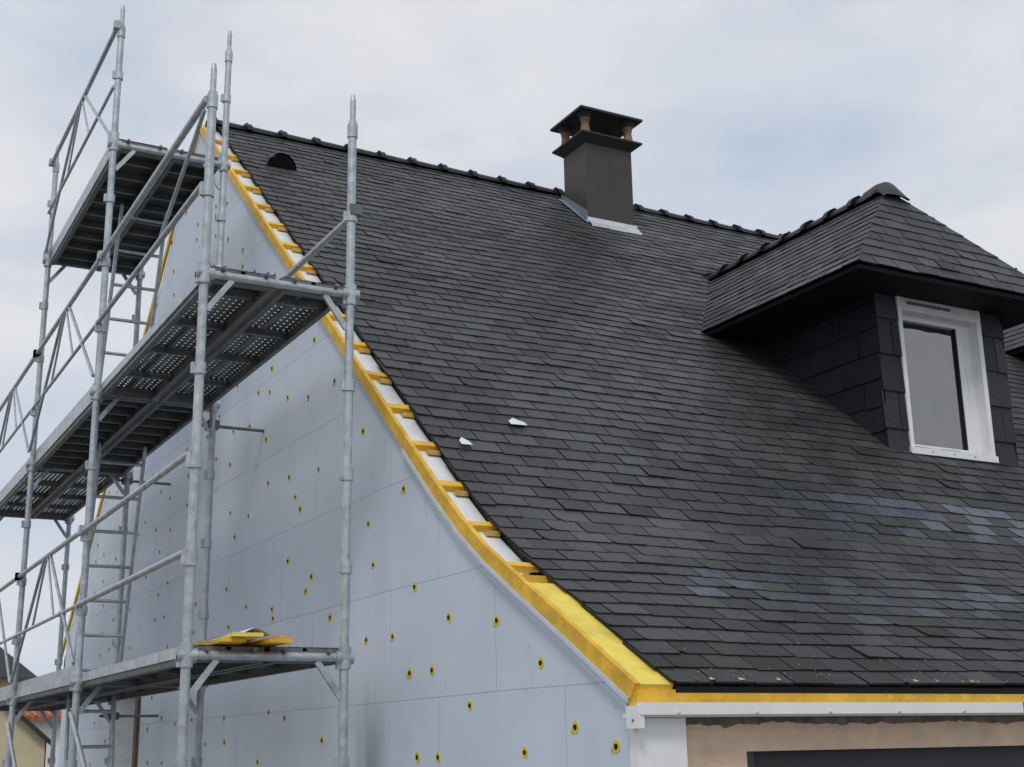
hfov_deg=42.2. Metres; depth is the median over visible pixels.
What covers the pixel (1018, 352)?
dormer deck
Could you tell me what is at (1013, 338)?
dormer side slates
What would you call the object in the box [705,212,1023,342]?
dormer deck
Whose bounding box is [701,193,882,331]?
dormer side slates
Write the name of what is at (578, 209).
chimney flashing
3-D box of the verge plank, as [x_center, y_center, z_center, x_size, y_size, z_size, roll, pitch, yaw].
[0.353,1.057,5.630,0.157,0.514,0.885,7,-17,-28]
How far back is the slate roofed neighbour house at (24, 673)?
32.45 m
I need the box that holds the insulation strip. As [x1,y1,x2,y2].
[205,127,523,574]
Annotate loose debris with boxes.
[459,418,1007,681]
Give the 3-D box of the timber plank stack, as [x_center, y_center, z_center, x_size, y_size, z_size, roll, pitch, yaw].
[-1.841,1.516,7.512,0.403,0.077,2.604,7,-17,-28]
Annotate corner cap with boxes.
[626,691,644,728]
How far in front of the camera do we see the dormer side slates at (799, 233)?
11.85 m
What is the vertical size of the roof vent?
0.242 m
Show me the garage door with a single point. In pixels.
(994, 756)
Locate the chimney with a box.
[550,105,642,224]
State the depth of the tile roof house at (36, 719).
41.78 m
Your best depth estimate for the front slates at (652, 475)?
8.56 m
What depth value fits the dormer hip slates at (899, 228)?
10.28 m
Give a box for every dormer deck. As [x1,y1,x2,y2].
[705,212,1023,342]
[1006,346,1023,357]
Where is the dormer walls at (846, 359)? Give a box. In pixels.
[756,292,1018,464]
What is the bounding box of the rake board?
[62,123,639,698]
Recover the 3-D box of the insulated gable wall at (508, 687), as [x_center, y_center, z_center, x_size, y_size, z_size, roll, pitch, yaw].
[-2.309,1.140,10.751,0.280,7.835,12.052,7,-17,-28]
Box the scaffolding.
[0,5,362,766]
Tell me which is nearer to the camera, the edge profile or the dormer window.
the edge profile
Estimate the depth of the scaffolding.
9.29 m
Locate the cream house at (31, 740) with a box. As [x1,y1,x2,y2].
[0,711,50,766]
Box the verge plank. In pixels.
[530,582,672,688]
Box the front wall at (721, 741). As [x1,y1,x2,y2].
[661,715,1023,766]
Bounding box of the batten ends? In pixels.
[215,139,552,583]
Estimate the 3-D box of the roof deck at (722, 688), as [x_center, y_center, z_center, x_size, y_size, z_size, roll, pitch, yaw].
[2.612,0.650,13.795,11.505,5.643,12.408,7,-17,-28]
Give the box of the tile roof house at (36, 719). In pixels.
[23,710,61,766]
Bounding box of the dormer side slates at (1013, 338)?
[1003,324,1023,351]
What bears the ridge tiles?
on the roof deck at (722, 688)
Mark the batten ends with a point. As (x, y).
(531, 572)
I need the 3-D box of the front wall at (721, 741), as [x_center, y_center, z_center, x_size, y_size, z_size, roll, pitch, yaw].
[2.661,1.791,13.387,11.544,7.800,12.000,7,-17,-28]
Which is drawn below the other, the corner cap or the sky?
the corner cap
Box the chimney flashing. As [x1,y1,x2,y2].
[559,194,641,234]
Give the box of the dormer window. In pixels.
[895,296,998,462]
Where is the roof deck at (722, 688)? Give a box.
[64,120,1023,693]
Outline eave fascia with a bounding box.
[623,689,1023,766]
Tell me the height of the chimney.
1.395 m
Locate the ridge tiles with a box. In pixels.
[216,117,781,237]
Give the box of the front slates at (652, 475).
[216,125,1023,685]
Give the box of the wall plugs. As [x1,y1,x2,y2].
[85,200,619,766]
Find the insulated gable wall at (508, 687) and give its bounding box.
[58,133,630,766]
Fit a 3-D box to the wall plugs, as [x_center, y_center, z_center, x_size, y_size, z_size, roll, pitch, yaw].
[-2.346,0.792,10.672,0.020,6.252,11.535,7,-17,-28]
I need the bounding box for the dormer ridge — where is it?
[702,182,1023,279]
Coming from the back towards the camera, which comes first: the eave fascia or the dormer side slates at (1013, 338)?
the dormer side slates at (1013, 338)
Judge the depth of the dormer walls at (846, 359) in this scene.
10.27 m
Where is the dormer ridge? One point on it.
(884, 188)
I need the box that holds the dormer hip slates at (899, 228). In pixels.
[858,194,1023,293]
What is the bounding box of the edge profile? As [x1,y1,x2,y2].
[401,448,629,708]
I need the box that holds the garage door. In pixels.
[747,745,1023,766]
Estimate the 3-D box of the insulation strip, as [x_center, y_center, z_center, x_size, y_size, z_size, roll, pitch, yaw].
[-1.386,-0.726,9.368,0.157,5.070,6.194,7,-17,-28]
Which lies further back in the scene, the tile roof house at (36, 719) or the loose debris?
the tile roof house at (36, 719)
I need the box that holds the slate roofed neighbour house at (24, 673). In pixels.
[0,647,36,687]
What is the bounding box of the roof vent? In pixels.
[266,152,296,169]
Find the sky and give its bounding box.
[0,0,1023,676]
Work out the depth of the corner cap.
5.13 m
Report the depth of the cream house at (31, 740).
23.01 m
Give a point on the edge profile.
(602, 679)
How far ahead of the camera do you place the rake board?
6.83 m
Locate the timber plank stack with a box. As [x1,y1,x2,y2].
[101,627,292,667]

